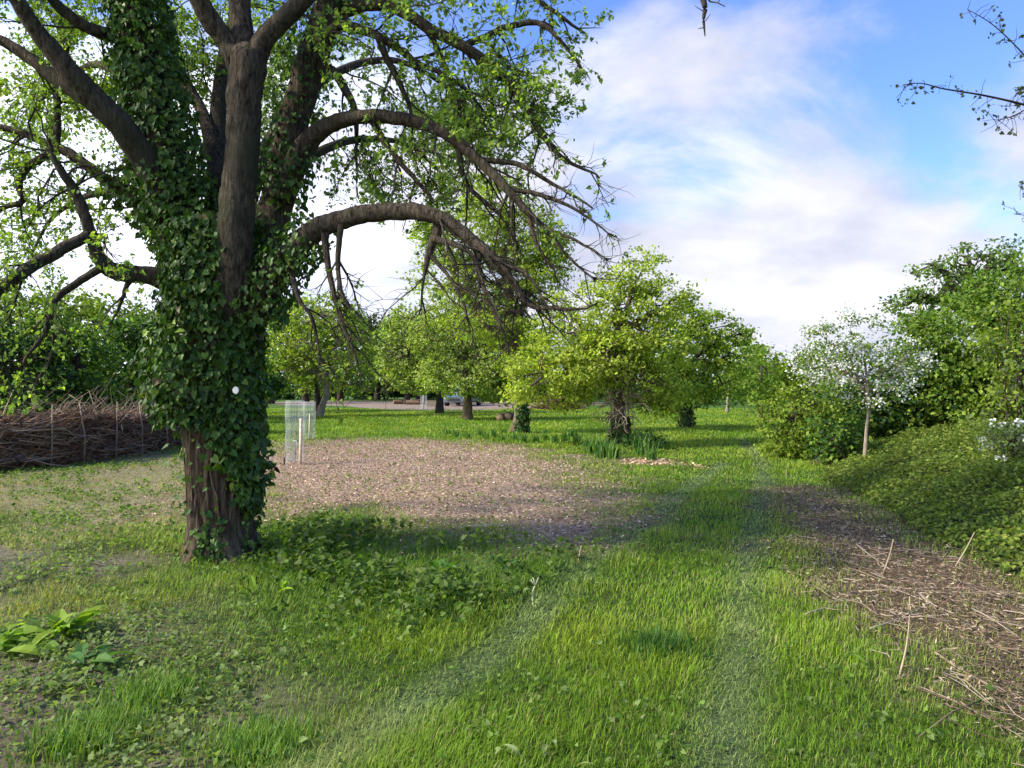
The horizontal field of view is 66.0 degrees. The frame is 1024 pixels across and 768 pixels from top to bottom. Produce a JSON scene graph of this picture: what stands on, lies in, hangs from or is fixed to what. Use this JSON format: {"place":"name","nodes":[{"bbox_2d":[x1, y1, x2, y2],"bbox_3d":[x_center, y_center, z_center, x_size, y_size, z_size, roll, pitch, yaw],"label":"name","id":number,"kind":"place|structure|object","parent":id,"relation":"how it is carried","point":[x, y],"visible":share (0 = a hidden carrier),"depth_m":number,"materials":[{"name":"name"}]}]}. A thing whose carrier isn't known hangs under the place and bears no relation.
{"place":"outdoors","nodes":[
{"label":"outdoors","id":0,"kind":"place"},
{"bbox_2d":[275,401,613,410],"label":"track","id":1,"kind":"structure","parent":0,"point":[389,405],"depth_m":54.78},
{"bbox_2d":[406,400,421,404],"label":"cut log","id":2,"kind":"object","parent":1,"relation":"on","point":[412,402],"visible":0.94,"depth_m":57.29,"materials":[{"name":"brown wood"}]},
{"bbox_2d":[426,400,435,406],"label":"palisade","id":3,"kind":"object","parent":1,"relation":"on","point":[430,402],"visible":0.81,"depth_m":50.57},
{"bbox_2d":[443,384,481,405],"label":"parked car","id":4,"kind":"object","parent":1,"relation":"on","point":[458,400],"visible":0.41,"depth_m":52.77,"materials":[{"name":"paint"}]},
{"bbox_2d":[0,407,1023,767],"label":"grass","id":5,"kind":"structure","parent":0,"point":[320,425],"depth_m":4.99,"materials":[{"name":"plant"}]},
{"bbox_2d":[0,385,1023,767],"bbox_3d":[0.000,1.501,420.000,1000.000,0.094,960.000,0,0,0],"label":"ground","id":6,"kind":"structure","parent":0,"point":[420,511],"depth_m":5.10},
{"bbox_2d":[0,622,44,657],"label":"broadleaf plant","id":7,"kind":"object","parent":6,"relation":"on","point":[16,634],"visible":0.91,"depth_m":4.45,"materials":[{"name":"green plant"}]},
{"bbox_2d":[0,629,59,658],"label":"broadleaf plant","id":8,"kind":"object","parent":6,"relation":"on","point":[30,645],"visible":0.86,"depth_m":4.29,"materials":[{"name":"green plant"}]},
{"bbox_2d":[0,307,109,416],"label":"woodland bush","id":9,"kind":"object","parent":6,"relation":"on","point":[54,377],"visible":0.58,"depth_m":19.31,"materials":[{"name":"green plant"}]},
{"bbox_2d":[0,282,110,418],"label":"woodland bush","id":10,"kind":"object","parent":6,"relation":"on","point":[71,309],"visible":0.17,"depth_m":26.82,"materials":[{"name":"green plant"}]},
{"bbox_2d":[17,604,107,638],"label":"broadleaf plant","id":11,"kind":"object","parent":6,"relation":"on","point":[57,621],"visible":0.92,"depth_m":4.59,"materials":[{"name":"green plant"}]},
{"bbox_2d":[1,304,140,413],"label":"woodland bush","id":12,"kind":"object","parent":6,"relation":"on","point":[89,376],"visible":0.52,"depth_m":20.31,"materials":[{"name":"green plant"}]},
{"bbox_2d":[1,683,175,767],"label":"grass tuft","id":13,"kind":"object","parent":6,"relation":"on","point":[97,732],"visible":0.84,"depth_m":3.31,"materials":[{"name":"plant"}]},
{"bbox_2d":[0,374,181,470],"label":"dead hedge","id":14,"kind":"object","parent":6,"relation":"on","point":[55,437],"visible":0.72,"depth_m":14.91,"materials":[{"name":"wood"}]},
{"bbox_2d":[55,642,134,674],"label":"broadleaf plant","id":15,"kind":"object","parent":6,"relation":"on","point":[80,652],"visible":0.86,"depth_m":4.15,"materials":[{"name":"green plant"}]},
{"bbox_2d":[52,281,156,411],"bbox_3d":[-14.654,-1.144,29.065,4.734,5.390,3.174,0,0,0],"label":"woodland bush","id":16,"kind":"object","parent":6,"relation":"on","point":[122,311],"visible":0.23,"depth_m":28.79,"materials":[{"name":"green plant"}]},
{"bbox_2d":[76,308,171,411],"bbox_3d":[-11.000,-0.323,23.053,3.680,3.747,2.826,0,0,-26],"label":"woodland bush","id":17,"kind":"object","parent":6,"relation":"on","point":[135,329],"visible":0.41,"depth_m":22.54,"materials":[{"name":"green plant"}]},
{"bbox_2d":[50,651,228,718],"bbox_3d":[-1.781,1.463,3.853,0.759,0.136,0.730,0,0,0],"label":"grass tuft","id":18,"kind":"object","parent":6,"relation":"on","point":[166,681],"visible":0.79,"depth_m":3.78,"materials":[{"name":"plant"}]},
{"bbox_2d":[0,347,291,408],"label":"dark hedge","id":19,"kind":"object","parent":6,"relation":"on","point":[274,383],"visible":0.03,"depth_m":32.76,"materials":[{"name":"green plant"}]},
{"bbox_2d":[237,575,257,596],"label":"broadleaf plant","id":20,"kind":"object","parent":6,"relation":"on","point":[253,585],"visible":0.96,"depth_m":5.60,"materials":[{"name":"green plant"}]},
{"bbox_2d":[172,698,350,767],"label":"grass tuft","id":21,"kind":"object","parent":6,"relation":"on","point":[261,731],"visible":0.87,"depth_m":3.21,"materials":[{"name":"plant"}]},
{"bbox_2d":[267,574,293,591],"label":"broadleaf plant","id":22,"kind":"object","parent":6,"relation":"on","point":[283,584],"visible":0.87,"depth_m":5.61,"materials":[{"name":"green plant"}]},
{"bbox_2d":[265,314,296,403],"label":"hedgerow tree","id":23,"kind":"object","parent":6,"relation":"on","point":[272,401],"visible":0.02,"depth_m":59.80,"materials":[{"name":"green plant"}]},
{"bbox_2d":[262,329,301,401],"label":"woodland bush","id":24,"kind":"object","parent":6,"relation":"on","point":[286,388],"visible":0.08,"depth_m":39.95,"materials":[{"name":"green plant"}]},
{"bbox_2d":[283,416,304,464],"bbox_3d":[-4.099,0.944,14.869,0.383,1.273,0.408,0,0,0],"label":"stake","id":25,"kind":"object","parent":6,"relation":"on","point":[300,444],"visible":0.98,"depth_m":14.68,"materials":[{"name":"white"}]},
{"bbox_2d":[267,297,348,401],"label":"hedgerow tree","id":26,"kind":"object","parent":6,"relation":"on","point":[304,394],"visible":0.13,"depth_m":65.76,"materials":[{"name":"green plant"}]},
{"bbox_2d":[265,296,368,410],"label":"orchard tree","id":27,"kind":"object","parent":6,"relation":"on","point":[317,399],"visible":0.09,"depth_m":42.81,"materials":[{"name":"green plant"}]},
{"bbox_2d":[265,288,389,416],"bbox_3d":[-8.671,-1.384,35.905,6.000,6.008,3.690,0,0,0],"label":"orchard tree","id":28,"kind":"object","parent":6,"relation":"on","point":[326,345],"visible":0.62,"depth_m":35.72,"materials":[{"name":"green plant"}]},
{"bbox_2d":[325,308,380,400],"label":"hedgerow tree","id":29,"kind":"object","parent":6,"relation":"on","point":[340,395],"visible":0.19,"depth_m":69.76,"materials":[{"name":"green plant"}]},
{"bbox_2d":[0,0,724,564],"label":"ivy clad tree","id":30,"kind":"object","parent":6,"relation":"on","point":[232,258],"visible":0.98,"depth_m":6.64,"materials":[{"name":"green plant"}]},
{"bbox_2d":[359,315,382,389],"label":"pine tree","id":31,"kind":"object","parent":6,"relation":"on","point":[371,328],"visible":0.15,"depth_m":104.75,"materials":[{"name":"green plant"}]},
{"bbox_2d":[353,334,405,399],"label":"hedgerow tree","id":32,"kind":"object","parent":6,"relation":"on","point":[378,396],"visible":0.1,"depth_m":73.77,"materials":[{"name":"green plant"}]},
{"bbox_2d":[374,313,409,357],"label":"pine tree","id":33,"kind":"object","parent":6,"relation":"on","point":[389,321],"visible":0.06,"depth_m":104.30,"materials":[{"name":"green plant"}]},
{"bbox_2d":[362,326,425,403],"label":"orchard tree","id":34,"kind":"object","parent":6,"relation":"on","point":[406,396],"visible":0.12,"depth_m":57.77,"materials":[{"name":"green plant"}]},
{"bbox_2d":[88,436,704,558],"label":"woodchips","id":35,"kind":"object","parent":6,"relation":"on","point":[416,476],"visible":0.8,"depth_m":11.78,"materials":[{"name":"wood"}]},
{"bbox_2d":[382,573,415,586],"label":"broadleaf plant","id":36,"kind":"object","parent":6,"relation":"on","point":[395,579],"visible":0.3,"depth_m":5.78,"materials":[{"name":"green plant"}]},
{"bbox_2d":[369,293,478,413],"bbox_3d":[-4.334,-1.597,39.971,6.060,6.311,3.860,0,0,0],"label":"orchard tree","id":37,"kind":"object","parent":6,"relation":"on","point":[409,365],"visible":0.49,"depth_m":39.54,"materials":[{"name":"green plant"}]},
{"bbox_2d":[399,318,460,398],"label":"hedgerow tree","id":38,"kind":"object","parent":6,"relation":"on","point":[418,397],"visible":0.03,"depth_m":71.78,"materials":[{"name":"green plant"}]},
{"bbox_2d":[429,558,461,572],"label":"broadleaf plant","id":39,"kind":"object","parent":6,"relation":"on","point":[436,563],"visible":0.52,"depth_m":6.07,"materials":[{"name":"green plant"}]},
{"bbox_2d":[452,428,460,437],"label":"strap leaf clump","id":40,"kind":"object","parent":6,"relation":"on","point":[456,434],"visible":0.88,"depth_m":22.07,"materials":[{"name":"green plant"}]},
{"bbox_2d":[398,295,541,419],"bbox_3d":[-1.675,-1.121,32.795,6.113,5.347,3.739,0,0,0],"label":"orchard tree","id":41,"kind":"object","parent":6,"relation":"on","point":[484,386],"visible":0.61,"depth_m":32.32,"materials":[{"name":"green plant"}]},
{"bbox_2d":[467,522,505,526],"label":"fallen stick","id":42,"kind":"object","parent":6,"relation":"on","point":[484,525],"visible":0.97,"depth_m":8.14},
{"bbox_2d":[396,167,585,433],"bbox_3d":[-0.633,-2.511,23.984,5.815,8.264,2.879,0,0,-6],"label":"orchard tree","id":43,"kind":"object","parent":6,"relation":"on","point":[521,418],"visible":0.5,"depth_m":23.74,"materials":[{"name":"green plant"}]},
{"bbox_2d":[490,429,500,436],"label":"strap leaf clump","id":44,"kind":"object","parent":6,"relation":"on","point":[493,433],"visible":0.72,"depth_m":22.09,"materials":[{"name":"green plant"}]},
{"bbox_2d":[496,413,505,420],"bbox_3d":[-0.392,1.363,32.544,0.325,0.310,0.911,0,0,16],"label":"cut log","id":45,"kind":"object","parent":6,"relation":"on","point":[500,416],"visible":0.69,"depth_m":32.12,"materials":[{"name":"beige wood"}]},
{"bbox_2d":[481,548,524,568],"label":"broadleaf plant","id":46,"kind":"object","parent":6,"relation":"on","point":[502,562],"visible":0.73,"depth_m":6.34,"materials":[{"name":"green plant"}]},
{"bbox_2d":[504,412,512,419],"bbox_3d":[-0.149,1.337,32.741,0.352,0.355,0.910,0,0,4],"label":"cut log","id":47,"kind":"object","parent":6,"relation":"on","point":[507,415],"visible":0.88,"depth_m":32.29,"materials":[{"name":"brown wood"}]},
{"bbox_2d":[0,435,1023,767],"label":"weeds","id":48,"kind":"object","parent":6,"relation":"on","point":[350,569],"visible":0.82,"depth_m":5.04,"materials":[{"name":"green plant"}]},
{"bbox_2d":[509,431,518,439],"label":"strap leaf clump","id":49,"kind":"object","parent":6,"relation":"on","point":[513,436],"visible":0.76,"depth_m":21.17,"materials":[{"name":"green plant"}]},
{"bbox_2d":[477,309,563,401],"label":"hedgerow tree","id":50,"kind":"object","parent":6,"relation":"on","point":[535,370],"visible":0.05,"depth_m":65.27,"materials":[{"name":"green plant"}]},
{"bbox_2d":[518,433,528,441],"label":"strap leaf clump","id":51,"kind":"object","parent":6,"relation":"on","point":[523,437],"visible":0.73,"depth_m":20.17,"materials":[{"name":"green plant"}]},
{"bbox_2d":[531,577,538,605],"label":"dry stalk","id":52,"kind":"object","parent":6,"relation":"on","point":[533,589],"visible":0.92,"depth_m":5.29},
{"bbox_2d":[503,739,591,766],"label":"broadleaf plant","id":53,"kind":"object","parent":6,"relation":"on","point":[511,747],"visible":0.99,"depth_m":3.14,"materials":[{"name":"green plant"}]},
{"bbox_2d":[275,313,827,399],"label":"dark hedge","id":54,"kind":"object","parent":6,"relation":"on","point":[292,395],"visible":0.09,"depth_m":75.32,"materials":[{"name":"green plant"}]},
{"bbox_2d":[550,433,562,443],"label":"strap leaf clump","id":55,"kind":"object","parent":6,"relation":"on","point":[554,438],"visible":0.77,"depth_m":19.86,"materials":[{"name":"green plant"}]},
{"bbox_2d":[529,393,589,409],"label":"brush heap","id":56,"kind":"object","parent":6,"relation":"on","point":[546,406],"visible":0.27,"depth_m":46.54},
{"bbox_2d":[561,430,573,441],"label":"strap leaf clump","id":57,"kind":"object","parent":6,"relation":"on","point":[566,436],"visible":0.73,"depth_m":20.28,"materials":[{"name":"green plant"}]},
{"bbox_2d":[571,432,581,443],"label":"strap leaf clump","id":58,"kind":"object","parent":6,"relation":"on","point":[576,439],"visible":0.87,"depth_m":19.55,"materials":[{"name":"green plant"}]},
{"bbox_2d":[538,336,626,403],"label":"hedgerow tree","id":59,"kind":"object","parent":6,"relation":"on","point":[602,395],"visible":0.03,"depth_m":59.39,"materials":[{"name":"green plant"}]},
{"bbox_2d":[583,440,600,453],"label":"strap leaf clump","id":60,"kind":"object","parent":6,"relation":"on","point":[590,445],"visible":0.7,"depth_m":16.96,"materials":[{"name":"green plant"}]},
{"bbox_2d":[592,437,604,449],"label":"strap leaf clump","id":61,"kind":"object","parent":6,"relation":"on","point":[596,443],"visible":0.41,"depth_m":17.57,"materials":[{"name":"green plant"}]},
{"bbox_2d":[594,442,610,457],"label":"strap leaf clump","id":62,"kind":"object","parent":6,"relation":"on","point":[602,452],"visible":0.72,"depth_m":16.09,"materials":[{"name":"green plant"}]},
{"bbox_2d":[497,245,711,444],"bbox_3d":[2.214,-0.892,19.208,5.202,5.036,2.888,0,0,0],"label":"orchard tree","id":63,"kind":"object","parent":6,"relation":"on","point":[603,361],"visible":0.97,"depth_m":19.08,"materials":[{"name":"green plant"}]},
{"bbox_2d":[594,437,616,449],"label":"strap leaf clump","id":64,"kind":"object","parent":6,"relation":"on","point":[603,444],"visible":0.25,"depth_m":17.21,"materials":[{"name":"green plant"}]},
{"bbox_2d":[604,438,621,458],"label":"strap leaf clump","id":65,"kind":"object","parent":6,"relation":"on","point":[611,451],"visible":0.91,"depth_m":15.88,"materials":[{"name":"green plant"}]},
{"bbox_2d":[626,435,640,448],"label":"strap leaf clump","id":66,"kind":"object","parent":6,"relation":"on","point":[637,443],"visible":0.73,"depth_m":17.91,"materials":[{"name":"green plant"}]},
{"bbox_2d":[606,330,668,404],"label":"hedgerow tree","id":67,"kind":"object","parent":6,"relation":"on","point":[635,375],"visible":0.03,"depth_m":57.41,"materials":[{"name":"green plant"}]},
{"bbox_2d":[635,443,647,455],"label":"strap leaf clump","id":68,"kind":"object","parent":6,"relation":"on","point":[641,452],"visible":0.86,"depth_m":16.40,"materials":[{"name":"green plant"}]},
{"bbox_2d":[638,434,661,451],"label":"strap leaf clump","id":69,"kind":"object","parent":6,"relation":"on","point":[644,442],"visible":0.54,"depth_m":16.95,"materials":[{"name":"green plant"}]},
{"bbox_2d":[620,427,681,448],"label":"nettle clump","id":70,"kind":"object","parent":6,"relation":"on","point":[656,437],"visible":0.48,"depth_m":18.21,"materials":[{"name":"green plant"}]},
{"bbox_2d":[645,445,658,460],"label":"strap leaf clump","id":71,"kind":"object","parent":6,"relation":"on","point":[649,455],"visible":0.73,"depth_m":15.68,"materials":[{"name":"green plant"}]},
{"bbox_2d":[601,614,717,672],"bbox_3d":[0.848,1.462,4.502,0.682,0.136,0.682,0,0,-36],"label":"grass tuft","id":72,"kind":"object","parent":6,"relation":"on","point":[657,639],"visible":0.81,"depth_m":4.45,"materials":[{"name":"plant"}]},
{"bbox_2d":[613,456,709,468],"bbox_3d":[2.769,1.494,15.097,1.763,0.132,2.121,0,0,0],"label":"chip scatter","id":73,"kind":"object","parent":6,"relation":"on","point":[640,460],"visible":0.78,"depth_m":15.18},
{"bbox_2d":[660,339,725,384],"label":"hedgerow tree","id":74,"kind":"object","parent":6,"relation":"on","point":[702,358],"visible":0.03,"depth_m":61.47,"materials":[{"name":"green plant"}]},
{"bbox_2d":[644,302,761,427],"bbox_3d":[6.425,-0.604,27.197,4.236,4.458,2.853,0,0,0],"label":"orchard tree","id":75,"kind":"object","parent":6,"relation":"on","point":[719,346],"visible":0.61,"depth_m":26.71,"materials":[{"name":"green plant"}]},
{"bbox_2d":[712,333,777,370],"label":"hedgerow tree","id":76,"kind":"object","parent":6,"relation":"on","point":[767,346],"visible":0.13,"depth_m":65.81,"materials":[{"name":"green plant"}]},
{"bbox_2d":[712,343,784,412],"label":"young tree","id":77,"kind":"object","parent":6,"relation":"on","point":[760,353],"visible":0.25,"depth_m":40.56,"materials":[{"name":"green plant"}]},
{"bbox_2d":[735,362,787,417],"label":"thicket bush","id":78,"kind":"object","parent":6,"relation":"on","point":[756,379],"visible":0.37,"depth_m":33.90,"materials":[{"name":"green plant"}]},
{"bbox_2d":[740,341,811,403],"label":"hedgerow tree","id":79,"kind":"object","parent":6,"relation":"on","point":[770,355],"visible":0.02,"depth_m":51.88,"materials":[{"name":"green plant"}]},
{"bbox_2d":[750,338,841,411],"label":"thicket bush","id":80,"kind":"object","parent":6,"relation":"on","point":[779,372],"visible":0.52,"depth_m":26.89,"materials":[{"name":"green plant"}]},
{"bbox_2d":[747,370,858,458],"bbox_3d":[5.907,0.605,16.212,2.107,1.895,1.939,0,0,-35],"label":"leafy bush","id":81,"kind":"object","parent":6,"relation":"on","point":[789,439],"visible":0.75,"depth_m":15.95,"materials":[{"name":"green plant"}]},
{"bbox_2d":[805,605,846,614],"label":"fallen stick","id":82,"kind":"object","parent":6,"relation":"on","point":[824,608],"visible":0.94,"depth_m":5.05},
{"bbox_2d":[800,408,888,466],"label":"elder bush","id":83,"kind":"object","parent":6,"relation":"on","point":[842,445],"visible":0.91,"depth_m":14.44,"materials":[{"name":"green plant"}]},
{"bbox_2d":[827,654,869,668],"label":"broadleaf plant","id":84,"kind":"object","parent":6,"relation":"on","point":[861,659],"visible":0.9,"depth_m":4.09,"materials":[{"name":"green plant"}]},
{"bbox_2d":[796,367,921,446],"bbox_3d":[7.604,0.557,17.485,2.786,1.986,1.905,0,0,-13],"label":"thicket bush","id":85,"kind":"object","parent":6,"relation":"on","point":[860,411],"visible":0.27,"depth_m":17.17,"materials":[{"name":"green plant"}]},
{"bbox_2d":[779,300,944,454],"bbox_3d":[6.054,0.051,13.738,2.776,3.005,1.705,0,0,0],"label":"hawthorn tree","id":86,"kind":"object","parent":6,"relation":"on","point":[843,350],"visible":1,"depth_m":13.65,"materials":[{"name":"white plant"}]},
{"bbox_2d":[856,543,890,569],"bbox_3d":[3.116,1.442,6.751,0.069,0.095,1.082,0,0,10],"label":"fallen stick","id":87,"kind":"object","parent":6,"relation":"on","point":[873,555],"visible":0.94,"depth_m":6.72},
{"bbox_2d":[734,483,1023,765],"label":"shredded litter","id":88,"kind":"object","parent":6,"relation":"on","point":[921,592],"visible":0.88,"depth_m":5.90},
{"bbox_2d":[869,603,940,629],"bbox_3d":[2.532,1.440,4.889,0.882,0.056,0.229,0,0,-41],"label":"fallen stick","id":89,"kind":"object","parent":88,"relation":"on","point":[902,617],"visible":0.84,"depth_m":4.87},
{"bbox_2d":[918,592,952,612],"bbox_3d":[2.807,1.461,5.253,0.036,0.042,0.599,0,0,9],"label":"fallen stick","id":90,"kind":"object","parent":88,"relation":"on","point":[924,597],"visible":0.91,"depth_m":5.33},
{"bbox_2d":[882,539,893,573],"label":"fallen stick","id":91,"kind":"object","parent":6,"relation":"on","point":[888,558],"visible":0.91,"depth_m":6.22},
{"bbox_2d":[830,307,954,419],"bbox_3d":[11.641,-0.386,23.972,3.801,3.872,2.343,0,0,0],"label":"thicket bush","id":92,"kind":"object","parent":6,"relation":"on","point":[900,316],"visible":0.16,"depth_m":23.98,"materials":[{"name":"green plant"}]},
{"bbox_2d":[898,596,910,675],"bbox_3d":[1.988,1.291,3.990,0.060,0.431,0.061,0,0,43],"label":"fallen stick","id":93,"kind":"object","parent":6,"relation":"on","point":[904,656],"visible":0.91,"depth_m":4.00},
{"bbox_2d":[844,342,995,440],"bbox_3d":[9.130,0.300,17.494,3.467,2.500,2.627,0,0,-23],"label":"thicket bush","id":94,"kind":"object","parent":6,"relation":"on","point":[897,420],"visible":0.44,"depth_m":17.04,"materials":[{"name":"green plant"}]},
{"bbox_2d":[820,438,1023,580],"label":"ground mound","id":95,"kind":"object","parent":6,"relation":"on","point":[1016,571],"visible":0.04,"depth_m":8.39,"materials":[{"name":"plant"}]},
{"bbox_2d":[819,416,1023,580],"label":"bramble cover","id":96,"kind":"object","parent":95,"relation":"on","point":[972,467],"visible":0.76,"depth_m":9.42,"materials":[{"name":"green plant"}]},
{"bbox_2d":[872,233,1023,386],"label":"oak tree","id":97,"kind":"object","parent":6,"relation":"on","point":[914,296],"visible":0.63,"depth_m":26.86,"materials":[{"name":"green plant"}]},
{"bbox_2d":[935,545,973,607],"bbox_3d":[2.868,1.281,5.155,0.299,0.452,0.010,0,0,0],"label":"fallen stick","id":98,"kind":"object","parent":6,"relation":"on","point":[961,586],"visible":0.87,"depth_m":5.15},
{"bbox_2d":[888,298,1023,425],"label":"thicket bush","id":99,"kind":"object","parent":6,"relation":"on","point":[927,320],"visible":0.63,"depth_m":16.68,"materials":[{"name":"green plant"}]},
{"bbox_2d":[890,0,1023,221],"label":"overhanging tree","id":100,"kind":"object","parent":6,"relation":"on","point":[1019,92],"visible":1,"depth_m":4.00,"materials":[{"name":"green plant"}]},
{"bbox_2d":[934,651,986,683],"bbox_3d":[2.260,1.457,4.032,0.114,0.029,0.445,0,0,0],"label":"fallen stick","id":101,"kind":"object","parent":6,"relation":"on","point":[940,656],"visible":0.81,"depth_m":4.08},
{"bbox_2d":[955,532,974,566],"bbox_3d":[3.702,1.368,6.451,0.178,0.307,0.027,0,0,0],"label":"fallen stick","id":102,"kind":"object","parent":6,"relation":"on","point":[964,551],"visible":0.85,"depth_m":6.45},
{"bbox_2d":[933,251,1023,398],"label":"tree","id":103,"kind":"object","parent":6,"relation":"on","point":[1012,283],"visible":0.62,"depth_m":19.85,"materials":[{"name":"green plant"}]},
{"bbox_2d":[955,291,1023,427],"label":"thicket bush","id":104,"kind":"object","parent":6,"relation":"on","point":[1010,391],"visible":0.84,"depth_m":14.47,"materials":[{"name":"green plant"}]},
{"bbox_2d":[971,608,1018,636],"bbox_3d":[2.857,1.456,4.803,0.152,0.051,0.635,0,0,10],"label":"fallen stick","id":105,"kind":"object","parent":6,"relation":"on","point":[992,619],"visible":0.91,"depth_m":4.80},
{"bbox_2d":[971,408,1023,462],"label":"flowering shrub","id":106,"kind":"object","parent":6,"relation":"on","point":[1015,429],"visible":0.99,"depth_m":9.57,"materials":[{"name":"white plant"}]},
{"bbox_2d":[0,0,1023,384],"label":"sky","id":107,"kind":"structure","parent":0,"point":[772,153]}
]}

